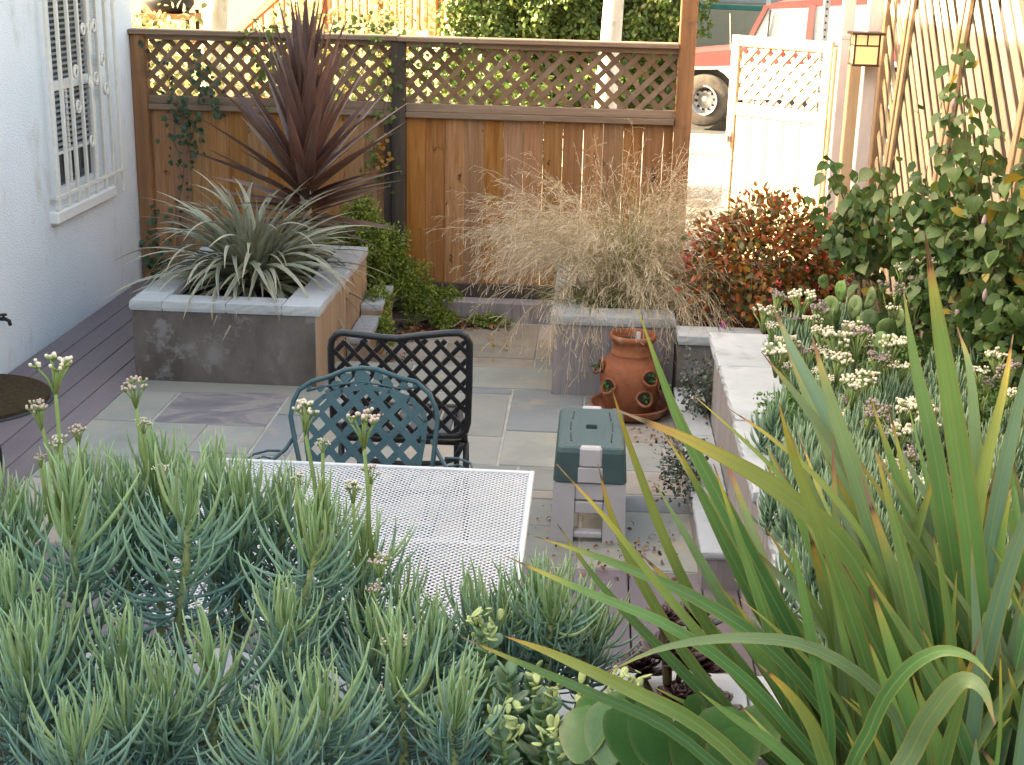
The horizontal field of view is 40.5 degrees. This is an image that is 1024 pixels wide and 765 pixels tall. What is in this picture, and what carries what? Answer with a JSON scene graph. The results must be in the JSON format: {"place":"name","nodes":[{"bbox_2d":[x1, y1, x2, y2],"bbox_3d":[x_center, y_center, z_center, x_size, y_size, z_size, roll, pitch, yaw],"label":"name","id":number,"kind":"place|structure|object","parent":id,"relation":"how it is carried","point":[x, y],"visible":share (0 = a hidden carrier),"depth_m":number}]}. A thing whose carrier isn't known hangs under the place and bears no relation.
{"place":"outdoors","nodes":[
{"label":"outdoors","id":0,"kind":"place"},
{"bbox_2d":[139,0,201,92],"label":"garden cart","id":1,"kind":"object","parent":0,"point":[174,12],"visible":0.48,"depth_m":15.54},
{"bbox_2d":[2,362,697,576],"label":"patio","id":2,"kind":"structure","parent":0,"point":[515,418],"depth_m":6.83},
{"bbox_2d":[327,329,472,540],"bbox_3d":[-0.423,0.142,5.709,0.568,0.925,0.629,2,17,3],"label":"black chair","id":3,"kind":"object","parent":2,"relation":"on","point":[457,436],"visible":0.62,"depth_m":5.38},
{"bbox_2d":[550,406,626,543],"bbox_3d":[0.329,0.380,5.872,0.308,0.416,0.554,2,17,3],"label":"step stool","id":4,"kind":"object","parent":2,"relation":"on","point":[589,439],"visible":0.94,"depth_m":5.63},
{"bbox_2d":[527,418,683,579],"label":"leaf crumbs","id":5,"kind":"object","parent":2,"relation":"on","point":[635,542],"visible":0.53,"depth_m":5.65},
{"bbox_2d":[589,328,670,421],"bbox_3d":[0.622,-0.059,7.228,0.424,0.443,0.424,2,17,3],"label":"strawberry jar","id":6,"kind":"object","parent":2,"relation":"on","point":[627,371],"visible":0.85,"depth_m":7.11},
{"bbox_2d":[647,423,711,516],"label":"ledge shrub","id":7,"kind":"object","parent":2,"relation":"on","point":[678,472],"visible":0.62,"depth_m":5.91},
{"bbox_2d":[671,341,713,424],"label":"ledge shrub","id":8,"kind":"object","parent":2,"relation":"on","point":[699,396],"visible":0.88,"depth_m":6.78},
{"bbox_2d":[381,319,552,368],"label":"patio","id":9,"kind":"structure","parent":0,"point":[480,338],"depth_m":9.23},
{"bbox_2d":[346,285,393,361],"bbox_3d":[-0.904,-0.239,8.919,0.137,0.541,1.077,2,17,3],"label":"planter","id":10,"kind":"object","parent":9,"relation":"on","point":[369,320],"visible":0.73,"depth_m":8.74},
{"bbox_2d":[392,317,510,341],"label":"leaf litter","id":11,"kind":"object","parent":9,"relation":"on","point":[413,328],"visible":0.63,"depth_m":9.61},
{"bbox_2d":[392,295,552,324],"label":"kerb","id":12,"kind":"structure","parent":9,"relation":"on","point":[500,306],"depth_m":9.85},
{"bbox_2d":[823,0,856,235],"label":"gate post","id":13,"kind":"object","parent":9,"relation":"on","point":[848,15],"visible":0.44,"depth_m":9.32},
{"bbox_2d":[719,35,837,260],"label":"garden gate","id":14,"kind":"structure","parent":13,"relation":"attached to","point":[788,146],"depth_m":9.83},
{"bbox_2d":[835,46,861,214],"bbox_3d":[2.232,-1.186,9.388,0.090,2.115,0.090,2,17,3],"label":"brown post","id":15,"kind":"object","parent":9,"relation":"on","point":[850,114],"visible":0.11,"depth_m":9.19},
{"bbox_2d":[166,83,886,138],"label":"road","id":16,"kind":"structure","parent":0,"point":[719,127],"depth_m":20.22},
{"bbox_2d":[691,0,906,126],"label":"pickup truck","id":17,"kind":"object","parent":16,"relation":"on","point":[789,20],"visible":0.29,"depth_m":19.15},
{"bbox_2d":[483,169,580,281],"bbox_3d":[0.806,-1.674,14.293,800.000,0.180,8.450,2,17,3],"label":"front yard","id":18,"kind":"structure","parent":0,"point":[541,207],"depth_m":14.89},
{"bbox_2d":[132,3,187,93],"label":"street shrub","id":19,"kind":"object","parent":18,"relation":"on","point":[145,20],"visible":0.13,"depth_m":14.12},
{"bbox_2d":[148,0,266,96],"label":"street shrub","id":20,"kind":"object","parent":18,"relation":"on","point":[194,19],"visible":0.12,"depth_m":11.45},
{"bbox_2d":[202,0,227,89],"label":"pale tree","id":21,"kind":"object","parent":18,"relation":"on","point":[216,14],"visible":0.25,"depth_m":14.68},
{"bbox_2d":[240,0,364,99],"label":"street shrub","id":22,"kind":"object","parent":18,"relation":"on","point":[264,94],"visible":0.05,"depth_m":11.76},
{"bbox_2d":[322,2,407,100],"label":"street shrub","id":23,"kind":"object","parent":18,"relation":"on","point":[368,17],"visible":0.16,"depth_m":13.20},
{"bbox_2d":[361,0,420,98],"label":"street shrub","id":24,"kind":"object","parent":18,"relation":"on","point":[388,4],"visible":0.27,"depth_m":18.30},
{"bbox_2d":[331,16,472,103],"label":"street shrub","id":25,"kind":"object","parent":18,"relation":"on","point":[435,99],"visible":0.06,"depth_m":11.41},
{"bbox_2d":[452,50,572,194],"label":"street shrub","id":26,"kind":"object","parent":18,"relation":"on","point":[515,92],"visible":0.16,"depth_m":11.74},
{"bbox_2d":[433,0,718,188],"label":"clipped hedge","id":27,"kind":"object","parent":18,"relation":"on","point":[651,20],"visible":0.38,"depth_m":13.65},
{"bbox_2d":[594,0,623,230],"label":"street tree","id":28,"kind":"object","parent":18,"relation":"on","point":[612,22],"visible":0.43,"depth_m":12.04},
{"bbox_2d":[542,130,886,166],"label":"pavement","id":29,"kind":"structure","parent":0,"point":[712,144],"depth_m":17.63},
{"bbox_2d":[562,151,891,256],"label":"front walk","id":30,"kind":"structure","parent":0,"point":[717,161],"depth_m":15.48},
{"bbox_3d":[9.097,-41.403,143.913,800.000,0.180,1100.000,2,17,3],"label":"ground","id":31,"kind":"structure","parent":0,"visible":0},
{"bbox_2d":[0,0,142,373],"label":"stucco house","id":32,"kind":"structure","parent":31,"relation":"on","point":[70,234],"depth_m":8.43},
{"bbox_2d":[47,0,116,224],"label":"window","id":33,"kind":"structure","parent":32,"relation":"in","point":[57,217],"depth_m":8.68},
{"bbox_2d":[129,245,367,386],"bbox_3d":[-1.516,-0.258,8.402,1.052,0.856,1.632,2,17,3],"label":"raised planter","id":34,"kind":"object","parent":31,"relation":"on","point":[260,344],"visible":0.53,"depth_m":7.60},
{"bbox_2d":[107,169,400,352],"bbox_3d":[-1.494,-0.659,8.152,1.716,1.138,1.580,2,17,3],"label":"silver astelia","id":35,"kind":"object","parent":34,"relation":"in","point":[251,257],"visible":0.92,"depth_m":7.95},
{"bbox_2d":[184,0,408,274],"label":"red cordyline","id":36,"kind":"object","parent":34,"relation":"in","point":[301,152],"visible":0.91,"depth_m":8.25},
{"bbox_2d":[131,0,453,98],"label":"yellow house","id":37,"kind":"structure","parent":31,"relation":"on","point":[242,14],"depth_m":23.18},
{"bbox_2d":[0,277,754,673],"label":"deck","id":38,"kind":"structure","parent":31,"relation":"on","point":[98,345],"depth_m":7.06},
{"bbox_2d":[0,374,53,421],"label":"round table","id":39,"kind":"object","parent":38,"relation":"on","point":[18,393],"visible":0.79,"depth_m":7.28},
{"bbox_2d":[99,458,534,660],"bbox_3d":[-0.482,0.770,4.027,1.027,0.726,1.110,2,17,3],"label":"table","id":40,"kind":"object","parent":38,"relation":"on","point":[516,545],"visible":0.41,"depth_m":4.09},
{"bbox_2d":[245,365,473,652],"bbox_3d":[-0.529,0.473,4.624,0.785,0.932,0.596,2,17,3],"label":"teal chair","id":41,"kind":"object","parent":38,"relation":"on","point":[362,377],"visible":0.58,"depth_m":4.75},
{"bbox_2d":[0,641,782,764],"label":"front bed","id":42,"kind":"object","parent":31,"relation":"on","point":[725,682],"visible":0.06,"depth_m":3.15},
{"bbox_2d":[0,456,52,618],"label":"chalkstick shoot","id":43,"kind":"object","parent":42,"relation":"on","point":[14,533],"visible":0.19,"depth_m":2.88},
{"bbox_2d":[0,464,69,730],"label":"chalkstick shoot","id":44,"kind":"object","parent":42,"relation":"on","point":[37,514],"visible":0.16,"depth_m":2.93},
{"bbox_2d":[0,535,74,764],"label":"chalkstick shoot","id":45,"kind":"object","parent":42,"relation":"on","point":[10,575],"visible":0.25,"depth_m":2.65},
{"bbox_2d":[0,591,103,764],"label":"chalkstick shoot","id":46,"kind":"object","parent":42,"relation":"on","point":[19,667],"visible":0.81,"depth_m":2.46},
{"bbox_2d":[0,566,106,764],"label":"chalkstick shoot","id":47,"kind":"object","parent":42,"relation":"on","point":[72,613],"visible":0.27,"depth_m":2.61},
{"bbox_2d":[24,433,115,681],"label":"chalkstick shoot","id":48,"kind":"object","parent":42,"relation":"on","point":[85,460],"visible":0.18,"depth_m":3.06},
{"bbox_2d":[0,352,150,763],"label":"chalkstick shoot","id":49,"kind":"object","parent":42,"relation":"on","point":[64,498],"visible":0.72,"depth_m":2.76},
{"bbox_2d":[0,661,152,764],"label":"chalkstick shoot","id":50,"kind":"object","parent":42,"relation":"on","point":[79,744],"visible":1,"depth_m":2.27},
{"bbox_2d":[51,639,191,764],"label":"chalkstick shoot","id":51,"kind":"object","parent":42,"relation":"on","point":[115,718],"visible":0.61,"depth_m":2.42},
{"bbox_2d":[66,591,178,760],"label":"chalkstick shoot","id":52,"kind":"object","parent":42,"relation":"on","point":[122,651],"visible":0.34,"depth_m":2.55},
{"bbox_2d":[69,439,190,646],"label":"chalkstick shoot","id":53,"kind":"object","parent":42,"relation":"on","point":[111,496],"visible":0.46,"depth_m":2.98},
{"bbox_2d":[102,375,207,698],"bbox_3d":[-0.775,0.362,3.046,0.232,0.801,0.284,2,17,3],"label":"chalkstick shoot","id":54,"kind":"object","parent":42,"relation":"on","point":[150,438],"visible":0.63,"depth_m":2.99},
{"bbox_2d":[107,629,246,764],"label":"chalkstick shoot","id":55,"kind":"object","parent":42,"relation":"on","point":[185,728],"visible":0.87,"depth_m":2.43},
{"bbox_2d":[102,437,264,761],"bbox_3d":[-0.654,0.447,2.804,0.304,0.720,0.356,2,17,3],"label":"chalkstick shoot","id":56,"kind":"object","parent":42,"relation":"on","point":[190,482],"visible":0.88,"depth_m":2.75},
{"bbox_2d":[157,427,262,738],"bbox_3d":[-0.661,0.428,3.079,0.241,0.662,0.322,2,17,3],"label":"chalkstick shoot","id":57,"kind":"object","parent":42,"relation":"on","point":[208,493],"visible":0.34,"depth_m":3.03},
{"bbox_2d":[136,597,294,764],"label":"chalkstick shoot","id":58,"kind":"object","parent":42,"relation":"on","point":[230,678],"visible":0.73,"depth_m":2.51},
{"bbox_2d":[172,444,294,743],"bbox_3d":[-0.598,0.450,3.018,0.307,0.658,0.241,2,17,3],"label":"chalkstick shoot","id":59,"kind":"object","parent":42,"relation":"on","point":[241,545],"visible":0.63,"depth_m":2.97},
{"bbox_2d":[193,671,345,764],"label":"chalkstick shoot","id":60,"kind":"object","parent":42,"relation":"on","point":[269,747],"visible":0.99,"depth_m":2.24},
{"bbox_2d":[219,454,338,743],"bbox_3d":[-0.511,0.460,3.063,0.254,0.619,0.290,2,17,3],"label":"chalkstick shoot","id":61,"kind":"object","parent":42,"relation":"on","point":[284,535],"visible":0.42,"depth_m":3.02},
{"bbox_2d":[226,566,350,764],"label":"chalkstick shoot","id":62,"kind":"object","parent":42,"relation":"on","point":[284,604],"visible":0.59,"depth_m":2.63},
{"bbox_2d":[217,398,368,756],"bbox_3d":[-0.444,0.415,2.781,0.346,0.805,0.337,2,17,3],"label":"chalkstick shoot","id":63,"kind":"object","parent":42,"relation":"on","point":[319,509],"visible":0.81,"depth_m":2.74},
{"bbox_2d":[272,475,365,732],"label":"chalkstick shoot","id":64,"kind":"object","parent":42,"relation":"on","point":[340,520],"visible":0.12,"depth_m":3.00},
{"bbox_2d":[257,630,405,764],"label":"chalkstick shoot","id":65,"kind":"object","parent":42,"relation":"on","point":[343,743],"visible":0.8,"depth_m":2.39},
{"bbox_2d":[307,407,425,748],"bbox_3d":[-0.310,0.411,2.891,0.284,0.803,0.279,2,17,3],"label":"chalkstick shoot","id":66,"kind":"object","parent":42,"relation":"on","point":[367,541],"visible":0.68,"depth_m":2.85},
{"bbox_2d":[324,552,426,764],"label":"chalkstick shoot","id":67,"kind":"object","parent":42,"relation":"on","point":[376,661],"visible":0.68,"depth_m":2.71},
{"bbox_2d":[341,553,456,747],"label":"chalkstick shoot","id":68,"kind":"object","parent":42,"relation":"on","point":[395,595],"visible":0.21,"depth_m":2.86},
{"bbox_2d":[325,584,489,764],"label":"chalkstick shoot","id":69,"kind":"object","parent":42,"relation":"on","point":[398,640],"visible":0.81,"depth_m":2.54},
{"bbox_2d":[395,583,480,764],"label":"chalkstick shoot","id":70,"kind":"object","parent":42,"relation":"on","point":[431,634],"visible":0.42,"depth_m":2.72},
{"bbox_2d":[396,646,506,764],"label":"chalkstick shoot","id":71,"kind":"object","parent":42,"relation":"on","point":[450,709],"visible":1,"depth_m":2.41},
{"bbox_2d":[419,557,529,755],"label":"chalkstick shoot","id":72,"kind":"object","parent":42,"relation":"on","point":[468,582],"visible":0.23,"depth_m":2.94},
{"bbox_2d":[460,606,506,754],"bbox_3d":[-0.052,0.583,2.646,0.112,0.345,0.127,2,17,3],"label":"sedum","id":73,"kind":"object","parent":42,"relation":"on","point":[486,635],"visible":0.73,"depth_m":2.62},
{"bbox_2d":[475,660,530,764],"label":"sedum","id":74,"kind":"object","parent":42,"relation":"on","point":[508,686],"visible":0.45,"depth_m":2.59},
{"bbox_2d":[483,697,524,764],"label":"sedum","id":75,"kind":"object","parent":42,"relation":"on","point":[505,750],"visible":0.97,"depth_m":2.45},
{"bbox_2d":[449,556,562,692],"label":"chalkstick shoot","id":76,"kind":"object","parent":42,"relation":"on","point":[503,603],"visible":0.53,"depth_m":2.86},
{"bbox_2d":[514,671,548,764],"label":"sedum","id":77,"kind":"object","parent":42,"relation":"on","point":[523,717],"visible":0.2,"depth_m":2.65},
{"bbox_2d":[488,546,579,722],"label":"chalkstick shoot","id":78,"kind":"object","parent":42,"relation":"on","point":[534,576],"visible":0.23,"depth_m":2.92},
{"bbox_2d":[517,660,563,764],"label":"sedum","id":79,"kind":"object","parent":42,"relation":"on","point":[545,704],"visible":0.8,"depth_m":2.54},
{"bbox_2d":[531,714,572,764],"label":"sedum","id":80,"kind":"object","parent":42,"relation":"on","point":[558,756],"visible":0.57,"depth_m":2.37},
{"bbox_2d":[503,549,625,742],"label":"chalkstick shoot","id":81,"kind":"object","parent":42,"relation":"on","point":[551,627],"visible":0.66,"depth_m":2.83},
{"bbox_2d":[533,560,645,764],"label":"chalkstick shoot","id":82,"kind":"object","parent":42,"relation":"on","point":[605,627],"visible":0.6,"depth_m":2.85},
{"bbox_2d":[559,691,780,764],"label":"round leaf succulent","id":83,"kind":"object","parent":42,"relation":"on","point":[599,733],"visible":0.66,"depth_m":2.25},
{"bbox_2d":[614,601,742,710],"bbox_3d":[0.374,0.632,3.100,0.289,0.307,0.243,2,17,3],"label":"dark aeonium","id":84,"kind":"object","parent":42,"relation":"on","point":[677,686],"visible":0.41,"depth_m":3.10},
{"bbox_2d":[461,231,1023,764],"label":"flax plant","id":85,"kind":"object","parent":42,"relation":"on","point":[921,661],"visible":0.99,"depth_m":2.20},
{"bbox_2d":[127,0,698,299],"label":"cedar fence","id":86,"kind":"object","parent":31,"relation":"on","point":[438,151],"visible":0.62,"depth_m":9.65},
{"bbox_2d":[138,39,225,278],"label":"ivy","id":87,"kind":"object","parent":86,"relation":"hanging from","point":[215,114],"visible":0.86,"depth_m":9.65},
{"bbox_2d":[223,8,404,194],"bbox_3d":[-1.353,-1.968,9.648,1.251,1.248,0.354,2,17,3],"label":"climbing vine","id":88,"kind":"object","parent":86,"relation":"attached to","point":[373,159],"visible":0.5,"depth_m":9.46},
{"bbox_2d":[395,37,480,82],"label":"fence sprig","id":89,"kind":"object","parent":86,"relation":"attached to","point":[463,48],"visible":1,"depth_m":9.41},
{"bbox_2d":[550,248,675,397],"bbox_3d":[0.587,-0.205,8.399,0.673,0.850,1.787,2,17,3],"label":"grass planter","id":90,"kind":"object","parent":31,"relation":"on","point":[588,385],"visible":0.31,"depth_m":7.50},
{"bbox_2d":[423,121,829,400],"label":"dry grass","id":91,"kind":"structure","parent":90,"relation":"on","point":[627,275],"depth_m":7.65},
{"bbox_2d":[664,256,921,419],"bbox_3d":[1.569,-0.164,8.367,1.306,0.835,2.351,2,17,3],"label":"side planter","id":92,"kind":"object","parent":31,"relation":"on","point":[701,344],"visible":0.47,"depth_m":7.25},
{"bbox_2d":[671,181,853,331],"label":"red shrub","id":93,"kind":"object","parent":92,"relation":"on","point":[803,245],"visible":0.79,"depth_m":7.39},
{"bbox_2d":[696,0,900,46],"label":"khaki house","id":94,"kind":"structure","parent":31,"relation":"on","point":[738,17],"depth_m":28.88},
{"bbox_2d":[698,0,783,10],"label":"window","id":95,"kind":"structure","parent":94,"relation":"in","point":[713,6],"depth_m":27.59},
{"bbox_2d":[673,332,1022,675],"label":"retaining wall","id":96,"kind":"structure","parent":31,"relation":"on","point":[743,374],"depth_m":5.79},
{"bbox_2d":[752,390,803,433],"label":"frilly herb","id":97,"kind":"object","parent":96,"relation":"on","point":[795,409],"visible":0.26,"depth_m":5.24},
{"bbox_2d":[744,295,1023,647],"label":"chalkstick cover","id":98,"kind":"object","parent":96,"relation":"on","point":[771,423],"visible":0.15,"depth_m":4.78},
{"bbox_2d":[753,304,789,374],"bbox_3d":[1.134,-0.185,6.049,0.184,0.310,0.123,2,17,3],"label":"flower cluster","id":99,"kind":"object","parent":98,"relation":"attached to","point":[765,323],"visible":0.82,"depth_m":6.03},
{"bbox_2d":[761,342,800,393],"bbox_3d":[1.070,0.004,5.389,0.229,0.338,0.167,2,17,3],"label":"flower cluster","id":100,"kind":"object","parent":98,"relation":"attached to","point":[780,352],"visible":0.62,"depth_m":5.33},
{"bbox_2d":[787,288,826,340],"bbox_3d":[1.297,-0.236,6.139,0.173,0.359,0.123,2,17,3],"label":"flower cluster","id":101,"kind":"object","parent":98,"relation":"attached to","point":[794,296],"visible":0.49,"depth_m":6.09},
{"bbox_2d":[802,299,829,346],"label":"flower cluster","id":102,"kind":"object","parent":98,"relation":"attached to","point":[820,312],"visible":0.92,"depth_m":5.97},
{"bbox_2d":[806,329,852,367],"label":"flower cluster","id":103,"kind":"object","parent":98,"relation":"attached to","point":[829,335],"visible":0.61,"depth_m":5.52},
{"bbox_2d":[811,350,853,392],"bbox_3d":[1.226,0.042,5.288,0.178,0.332,0.152,2,17,3],"label":"flower cluster","id":104,"kind":"object","parent":98,"relation":"attached to","point":[837,361],"visible":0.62,"depth_m":5.25},
{"bbox_2d":[803,274,904,354],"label":"paddle succulent","id":105,"kind":"object","parent":98,"relation":"in","point":[885,326],"visible":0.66,"depth_m":6.15},
{"bbox_2d":[839,373,868,412],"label":"flower cluster","id":106,"kind":"object","parent":98,"relation":"attached to","point":[850,398],"visible":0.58,"depth_m":5.07},
{"bbox_2d":[835,323,876,377],"bbox_3d":[1.364,-0.066,5.588,0.192,0.364,0.165,2,17,3],"label":"flower cluster","id":107,"kind":"object","parent":98,"relation":"attached to","point":[863,334],"visible":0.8,"depth_m":5.53},
{"bbox_2d":[867,350,893,391],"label":"flower cluster","id":108,"kind":"object","parent":98,"relation":"attached to","point":[882,363],"visible":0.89,"depth_m":5.33},
{"bbox_2d":[875,333,910,404],"bbox_3d":[1.486,-0.015,5.437,0.131,0.360,0.164,2,17,3],"label":"flower cluster","id":109,"kind":"object","parent":98,"relation":"attached to","point":[900,342],"visible":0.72,"depth_m":5.38},
{"bbox_2d":[890,396,920,449],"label":"flower cluster","id":110,"kind":"object","parent":98,"relation":"attached to","point":[900,408],"visible":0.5,"depth_m":4.85},
{"bbox_2d":[973,346,1007,426],"bbox_3d":[1.743,0.070,5.129,0.153,0.394,0.192,2,17,3],"label":"flower cluster","id":111,"kind":"object","parent":98,"relation":"attached to","point":[994,356],"visible":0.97,"depth_m":5.08},
{"bbox_2d":[984,359,1021,433],"bbox_3d":[1.816,0.106,5.048,0.174,0.376,0.227,2,17,3],"label":"flower cluster","id":112,"kind":"object","parent":98,"relation":"attached to","point":[1011,393],"visible":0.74,"depth_m":4.99},
{"bbox_2d":[835,328,933,365],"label":"frilly herb","id":113,"kind":"object","parent":96,"relation":"on","point":[921,351],"visible":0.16,"depth_m":6.12},
{"bbox_2d":[804,43,1023,413],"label":"mallow shrub","id":114,"kind":"object","parent":96,"relation":"on","point":[976,248],"visible":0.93,"depth_m":5.72},
{"bbox_2d":[934,363,1023,430],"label":"frilly herb","id":115,"kind":"object","parent":96,"relation":"on","point":[992,402],"visible":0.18,"depth_m":5.41},
{"bbox_2d":[842,0,884,264],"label":"white post","id":116,"kind":"object","parent":31,"relation":"on","point":[867,89],"visible":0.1,"depth_m":8.90},
{"bbox_2d":[847,31,885,66],"bbox_3d":[2.212,-2.092,8.698,0.204,0.206,0.198,2,17,3],"label":"wall lantern","id":117,"kind":"object","parent":116,"relation":"attached to","point":[864,50],"depth_m":8.63},
{"bbox_2d":[886,0,1023,356],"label":"neighbour wall","id":118,"kind":"structure","parent":31,"relation":"on","point":[991,67],"depth_m":7.47},
{"bbox_2d":[866,0,1023,347],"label":"lath screen","id":119,"kind":"object","parent":118,"relation":"attached to","point":[883,122],"visible":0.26,"depth_m":7.71},
{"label":"planting strip","id":120,"kind":"structure","parent":0,"visible":0},
{"bbox_2d":[313,192,516,353],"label":"green bush","id":121,"kind":"object","parent":120,"relation":"on","point":[396,255],"visible":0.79,"depth_m":9.46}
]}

